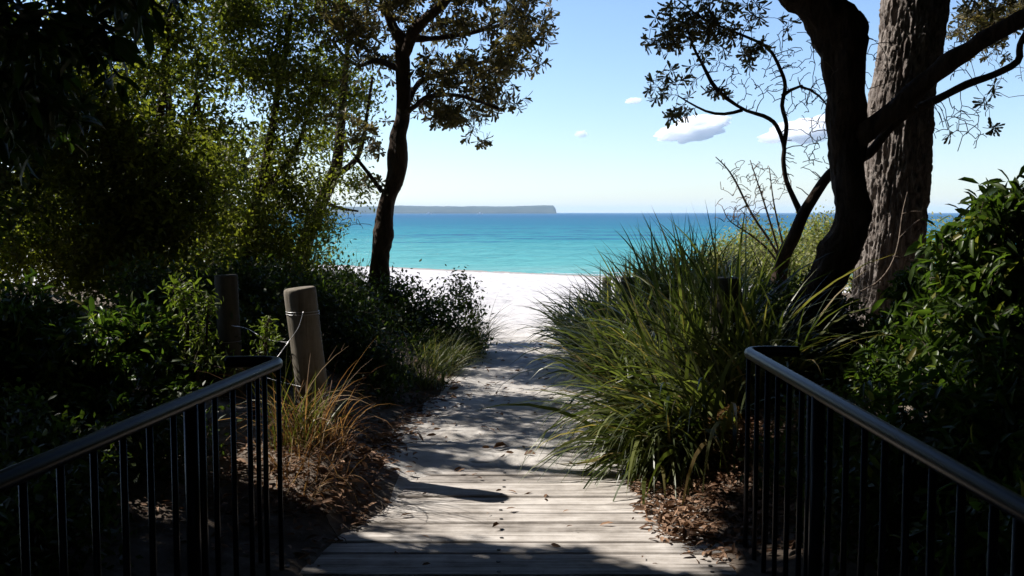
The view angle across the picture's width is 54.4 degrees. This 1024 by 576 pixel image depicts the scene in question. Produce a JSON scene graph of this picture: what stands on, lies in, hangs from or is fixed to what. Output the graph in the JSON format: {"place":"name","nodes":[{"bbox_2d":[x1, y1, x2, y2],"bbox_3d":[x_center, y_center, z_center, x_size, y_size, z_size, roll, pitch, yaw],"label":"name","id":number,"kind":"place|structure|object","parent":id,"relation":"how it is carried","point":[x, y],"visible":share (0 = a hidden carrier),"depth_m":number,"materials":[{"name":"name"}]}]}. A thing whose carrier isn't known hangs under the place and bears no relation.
{"place":"outdoors","nodes":[
{"label":"outdoors","id":0,"kind":"place"},
{"bbox_2d":[228,205,556,213],"bbox_3d":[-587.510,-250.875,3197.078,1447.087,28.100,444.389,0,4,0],"label":"headland","id":1,"kind":"structure","parent":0,"point":[535,209],"depth_m":3010.48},
{"bbox_2d":[3,255,850,336],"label":"beach","id":2,"kind":"structure","parent":0,"point":[503,287],"depth_m":29.12,"materials":[{"name":"white sand"}]},
{"bbox_2d":[2,287,1011,575],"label":"ground","id":3,"kind":"structure","parent":0,"point":[164,545],"depth_m":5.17,"materials":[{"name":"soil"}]},
{"bbox_2d":[0,358,93,443],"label":"leafy sprig","id":4,"kind":"object","parent":3,"relation":"on","point":[47,378],"visible":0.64,"depth_m":5.59,"materials":[{"name":"green plant"}]},
{"bbox_2d":[0,377,143,575],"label":"coastal shrub","id":5,"kind":"object","parent":3,"relation":"on","point":[42,505],"visible":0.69,"depth_m":4.17,"materials":[{"name":"green plant"}]},
{"bbox_2d":[0,0,161,260],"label":"tall tree","id":6,"kind":"object","parent":3,"relation":"on","point":[7,183],"visible":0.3,"depth_m":8.34,"materials":[{"name":"green plant"}]},
{"bbox_2d":[0,0,198,184],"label":"overhanging tree","id":7,"kind":"object","parent":3,"relation":"on","point":[29,85],"visible":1,"depth_m":5.14,"materials":[{"name":"green plant"}]},
{"bbox_2d":[0,267,208,451],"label":"coastal shrub","id":8,"kind":"object","parent":3,"relation":"on","point":[100,352],"visible":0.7,"depth_m":5.90,"materials":[{"name":"green plant"}]},
{"bbox_2d":[7,364,243,500],"bbox_3d":[-2.058,0.866,5.263,0.804,0.844,1.379,3,5,33],"label":"coastal shrub","id":9,"kind":"object","parent":3,"relation":"on","point":[162,443],"visible":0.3,"depth_m":5.27,"materials":[{"name":"green plant"}]},
{"bbox_2d":[0,0,266,315],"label":"bushy tree","id":10,"kind":"object","parent":3,"relation":"on","point":[124,214],"visible":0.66,"depth_m":9.28,"materials":[{"name":"green plant"}]},
{"bbox_2d":[0,356,289,575],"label":"metal railing","id":11,"kind":"object","parent":3,"relation":"on","point":[190,406],"visible":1,"depth_m":3.58,"materials":[{"name":"black metal"}]},
{"bbox_2d":[2,21,323,285],"bbox_3d":[-5.497,-1.715,14.142,5.717,4.600,2.665,0,4,0],"label":"bushy tree","id":12,"kind":"object","parent":3,"relation":"on","point":[168,106],"visible":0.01,"depth_m":14.29,"materials":[{"name":"green plant"}]},
{"bbox_2d":[78,240,307,391],"bbox_3d":[-2.419,0.406,7.817,1.804,1.556,2.170,-1,4,-15],"label":"coastal shrub","id":13,"kind":"object","parent":3,"relation":"on","point":[254,304],"visible":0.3,"depth_m":7.76,"materials":[{"name":"green plant"}]},
{"bbox_2d":[158,268,235,391],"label":"shrub","id":14,"kind":"object","parent":3,"relation":"on","point":[181,293],"visible":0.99,"depth_m":6.26,"materials":[{"name":"green plant"}]},
{"bbox_2d":[214,274,243,393],"bbox_3d":[-2.056,0.394,7.251,0.196,0.986,0.175,0,4,0],"label":"timber post","id":15,"kind":"object","parent":3,"relation":"on","point":[227,289],"visible":0.7,"depth_m":7.17,"materials":[{"name":"wood"}]},
{"bbox_2d":[152,239,368,299],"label":"coastal shrub","id":16,"kind":"object","parent":3,"relation":"on","point":[208,266],"visible":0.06,"depth_m":12.14,"materials":[{"name":"green plant"}]},
{"bbox_2d":[241,315,284,424],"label":"leafy sprig","id":17,"kind":"object","parent":3,"relation":"on","point":[264,341],"visible":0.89,"depth_m":6.36,"materials":[{"name":"green plant"}]},
{"bbox_2d":[154,0,374,286],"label":"bushy tree","id":18,"kind":"object","parent":3,"relation":"on","point":[242,18],"visible":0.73,"depth_m":11.55,"materials":[{"name":"green plant"}]},
{"bbox_2d":[220,402,374,505],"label":"dry grass","id":19,"kind":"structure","parent":3,"relation":"on","point":[286,468],"depth_m":5.42,"materials":[{"name":"brown plant"}]},
{"bbox_2d":[192,339,412,457],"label":"dry grass","id":20,"kind":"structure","parent":3,"relation":"on","point":[334,428],"depth_m":5.87,"materials":[{"name":"brown plant"}]},
{"bbox_2d":[284,286,333,438],"bbox_3d":[-1.269,0.532,6.267,0.308,1.091,0.221,0,4,0],"label":"timber post","id":21,"kind":"object","parent":3,"relation":"on","point":[306,340],"visible":0.8,"depth_m":6.17,"materials":[{"name":"wood"}]},
{"bbox_2d":[277,313,302,356],"bbox_3d":[-1.350,0.279,5.982,0.060,0.266,0.203,4,6,41],"label":"fence wire","id":22,"kind":"object","parent":21,"relation":"attached to","point":[292,336],"visible":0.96,"depth_m":6.02,"materials":[{"name":"silver metal"}]},
{"bbox_2d":[283,0,393,279],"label":"leaning tree","id":23,"kind":"object","parent":3,"relation":"on","point":[359,95],"visible":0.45,"depth_m":13.02,"materials":[{"name":"green plant"}]},
{"bbox_2d":[251,253,433,408],"bbox_3d":[-1.522,0.417,8.908,2.132,1.484,1.781,4,6,41],"label":"coastal shrub","id":24,"kind":"object","parent":3,"relation":"on","point":[344,306],"visible":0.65,"depth_m":8.79,"materials":[{"name":"green plant"}]},
{"bbox_2d":[295,239,416,281],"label":"grass clump","id":25,"kind":"object","parent":3,"relation":"on","point":[345,261],"visible":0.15,"depth_m":12.88,"materials":[{"name":"green plant"}]},
{"bbox_2d":[350,259,497,366],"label":"coastal shrub","id":26,"kind":"object","parent":3,"relation":"on","point":[427,315],"visible":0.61,"depth_m":11.30,"materials":[{"name":"green plant"}]},
{"bbox_2d":[290,0,559,316],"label":"banksia tree","id":27,"kind":"object","parent":3,"relation":"on","point":[502,65],"visible":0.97,"depth_m":11.79,"materials":[{"name":"green plant"}]},
{"bbox_2d":[394,329,487,391],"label":"grass clump","id":28,"kind":"object","parent":3,"relation":"on","point":[432,379],"visible":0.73,"depth_m":9.20,"materials":[{"name":"green plant"}]},
{"bbox_2d":[407,329,496,373],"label":"grass clump","id":29,"kind":"object","parent":3,"relation":"on","point":[453,357],"visible":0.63,"depth_m":10.22,"materials":[{"name":"green plant"}]},
{"bbox_2d":[441,295,520,356],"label":"grass clump","id":30,"kind":"object","parent":3,"relation":"on","point":[482,343],"visible":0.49,"depth_m":11.36,"materials":[{"name":"green plant"}]},
{"bbox_2d":[298,454,737,575],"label":"boardwalk","id":31,"kind":"structure","parent":3,"relation":"on","point":[451,519],"depth_m":5.12,"materials":[{"name":"wood"}]},
{"bbox_2d":[633,506,643,510],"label":"fallen leaf","id":32,"kind":"object","parent":31,"relation":"on","point":[639,508],"visible":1,"depth_m":5.50,"materials":[{"name":"brown plant"}]},
{"bbox_2d":[682,527,689,539],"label":"fallen leaf","id":33,"kind":"object","parent":31,"relation":"on","point":[685,532],"visible":1,"depth_m":5.01,"materials":[{"name":"brown plant"}]},
{"bbox_2d":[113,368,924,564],"bbox_3d":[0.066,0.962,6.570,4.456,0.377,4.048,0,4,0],"label":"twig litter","id":34,"kind":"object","parent":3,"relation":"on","point":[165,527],"visible":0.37,"depth_m":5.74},
{"bbox_2d":[529,299,583,342],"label":"grass clump","id":35,"kind":"object","parent":3,"relation":"on","point":[549,322],"visible":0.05,"depth_m":12.80,"materials":[{"name":"green plant"}]},
{"bbox_2d":[507,269,619,349],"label":"grass clump","id":36,"kind":"object","parent":3,"relation":"on","point":[558,315],"visible":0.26,"depth_m":11.91,"materials":[{"name":"green plant"}]},
{"bbox_2d":[490,281,675,409],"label":"grass clump","id":37,"kind":"object","parent":3,"relation":"on","point":[602,345],"visible":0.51,"depth_m":8.69,"materials":[{"name":"green plant"}]},
{"bbox_2d":[602,277,610,302],"bbox_3d":[1.296,0.251,13.658,0.124,0.799,0.124,0,4,0],"label":"timber post","id":38,"kind":"object","parent":3,"relation":"on","point":[605,281],"visible":0.11,"depth_m":13.59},
{"bbox_2d":[520,257,693,369],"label":"grass clump","id":39,"kind":"object","parent":3,"relation":"on","point":[596,307],"visible":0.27,"depth_m":10.22,"materials":[{"name":"green plant"}]},
{"bbox_2d":[620,277,634,309],"bbox_3d":[1.305,0.277,11.253,0.162,0.799,0.161,0,4,0],"label":"timber post","id":40,"kind":"object","parent":3,"relation":"on","point":[623,283],"visible":0.15,"depth_m":11.17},
{"bbox_2d":[537,366,722,504],"bbox_3d":[0.667,0.884,6.214,1.103,0.708,1.543,0,4,0],"label":"grass clump","id":41,"kind":"object","parent":3,"relation":"on","point":[647,465],"visible":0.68,"depth_m":6.16,"materials":[{"name":"green plant"}]},
{"bbox_2d":[478,311,796,505],"bbox_3d":[0.741,0.647,6.642,1.969,1.102,2.592,0,4,0],"label":"grass clump","id":42,"kind":"object","parent":3,"relation":"on","point":[671,401],"visible":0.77,"depth_m":6.28,"materials":[{"name":"green plant"}]},
{"bbox_2d":[578,242,721,303],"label":"grass clump","id":43,"kind":"object","parent":3,"relation":"on","point":[614,284],"visible":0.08,"depth_m":12.60,"materials":[{"name":"green plant"}]},
{"bbox_2d":[548,209,771,328],"bbox_3d":[1.775,-0.178,11.147,2.781,1.444,2.500,0,4,0],"label":"grass clump","id":44,"kind":"object","parent":3,"relation":"on","point":[662,277],"visible":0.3,"depth_m":10.88,"materials":[{"name":"green plant"}]},
{"bbox_2d":[710,277,741,393],"bbox_3d":[1.640,0.436,7.655,0.238,1.037,0.238,0,4,0],"label":"timber post","id":45,"kind":"object","parent":3,"relation":"on","point":[723,282],"visible":0.18,"depth_m":7.53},
{"bbox_2d":[702,403,761,456],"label":"bracken fern","id":46,"kind":"object","parent":3,"relation":"on","point":[741,434],"visible":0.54,"depth_m":6.23,"materials":[{"name":"green plant"}]},
{"bbox_2d":[576,199,895,400],"bbox_3d":[1.484,0.143,7.742,2.309,1.809,2.789,-4,6,-43],"label":"grass clump","id":47,"kind":"object","parent":3,"relation":"on","point":[646,337],"visible":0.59,"depth_m":7.54,"materials":[{"name":"green plant"}]},
{"bbox_2d":[606,271,888,423],"bbox_3d":[1.716,0.408,7.399,2.093,1.148,2.198,0,4,0],"label":"grass clump","id":48,"kind":"object","parent":3,"relation":"on","point":[732,385],"visible":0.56,"depth_m":7.09,"materials":[{"name":"green plant"}]},
{"bbox_2d":[716,157,791,274],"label":"dead shrub","id":49,"kind":"object","parent":3,"relation":"on","point":[756,221],"visible":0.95,"depth_m":9.57,"materials":[{"name":"brown plant"}]},
{"bbox_2d":[661,236,853,335],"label":"grass clump","id":50,"kind":"object","parent":3,"relation":"on","point":[758,274],"visible":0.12,"depth_m":9.54,"materials":[{"name":"green plant"}]},
{"bbox_2d":[688,205,834,289],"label":"pale scrub","id":51,"kind":"object","parent":3,"relation":"on","point":[804,242],"visible":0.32,"depth_m":14.10,"materials":[{"name":"green plant"}]},
{"bbox_2d":[749,406,806,463],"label":"bracken fern","id":52,"kind":"object","parent":3,"relation":"on","point":[761,432],"visible":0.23,"depth_m":6.01,"materials":[{"name":"green plant"}]},
{"bbox_2d":[741,261,881,396],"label":"clump","id":53,"kind":"object","parent":3,"relation":"on","point":[849,322],"visible":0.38,"depth_m":7.79,"materials":[{"name":"green plant"}]},
{"bbox_2d":[640,0,1023,289],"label":"banksia","id":54,"kind":"object","parent":3,"relation":"on","point":[680,28],"visible":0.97,"depth_m":8.52,"materials":[{"name":"green plant"}]},
{"bbox_2d":[737,358,1011,575],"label":"coastal shrub","id":55,"kind":"object","parent":3,"relation":"on","point":[893,524],"visible":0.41,"depth_m":4.56,"materials":[{"name":"green plant"}]},
{"bbox_2d":[739,346,1023,575],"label":"metal railing","id":56,"kind":"object","parent":3,"relation":"on","point":[996,496],"visible":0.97,"depth_m":3.60,"materials":[{"name":"black metal"}]},
{"bbox_2d":[830,260,936,403],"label":"coastal shrub","id":57,"kind":"object","parent":3,"relation":"on","point":[888,363],"visible":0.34,"depth_m":7.07,"materials":[{"name":"green plant"}]},
{"bbox_2d":[848,0,949,325],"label":"eucalypt tree","id":58,"kind":"object","parent":3,"relation":"on","point":[898,165],"visible":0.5,"depth_m":9.30,"materials":[{"name":"grey plant"}]},
{"bbox_2d":[861,192,924,291],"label":"bare vine","id":59,"kind":"object","parent":58,"relation":"attached to","point":[894,256],"visible":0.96,"depth_m":9.03,"materials":[{"name":"brown wood"}]},
{"bbox_2d":[778,0,1023,350],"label":"banksia tree","id":60,"kind":"object","parent":3,"relation":"on","point":[837,31],"visible":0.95,"depth_m":7.80,"materials":[{"name":"brown plant"}]},
{"bbox_2d":[843,211,964,292],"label":"pale scrub","id":61,"kind":"object","parent":3,"relation":"on","point":[849,280],"depth_m":14.54,"materials":[{"name":"green plant"}]},
{"bbox_2d":[836,327,1023,575],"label":"glossy shrub","id":62,"kind":"object","parent":3,"relation":"on","point":[968,414],"visible":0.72,"depth_m":4.54,"materials":[{"name":"green plant"}]},
{"bbox_2d":[871,165,1023,468],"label":"glossy shrub","id":63,"kind":"object","parent":3,"relation":"on","point":[976,272],"visible":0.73,"depth_m":5.29,"materials":[{"name":"green plant"}]},
{"bbox_2d":[945,0,1023,105],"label":"background tree","id":64,"kind":"object","parent":3,"relation":"on","point":[982,23],"visible":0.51,"depth_m":10.76,"materials":[{"name":"green plant"}]},
{"bbox_2d":[1,0,1023,212],"label":"sky","id":65,"kind":"structure","parent":0,"point":[589,139],"materials":[{"name":"blue"}]},
{"bbox_2d":[80,213,965,283],"bbox_3d":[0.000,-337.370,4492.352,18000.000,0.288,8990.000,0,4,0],"label":"sea","id":66,"kind":"structure","parent":0,"point":[559,243],"depth_m":131.53,"materials":[{"name":"liquid"}]},
{"bbox_2d":[364,336,688,505],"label":"path","id":67,"kind":"structure","parent":0,"point":[451,453],"depth_m":7.80,"materials":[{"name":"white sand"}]},
{"bbox_2d":[493,442,506,447],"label":"fallen leaf","id":68,"kind":"object","parent":67,"relation":"on","point":[498,444],"visible":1,"depth_m":6.91,"materials":[{"name":"brown plant"}]}
]}

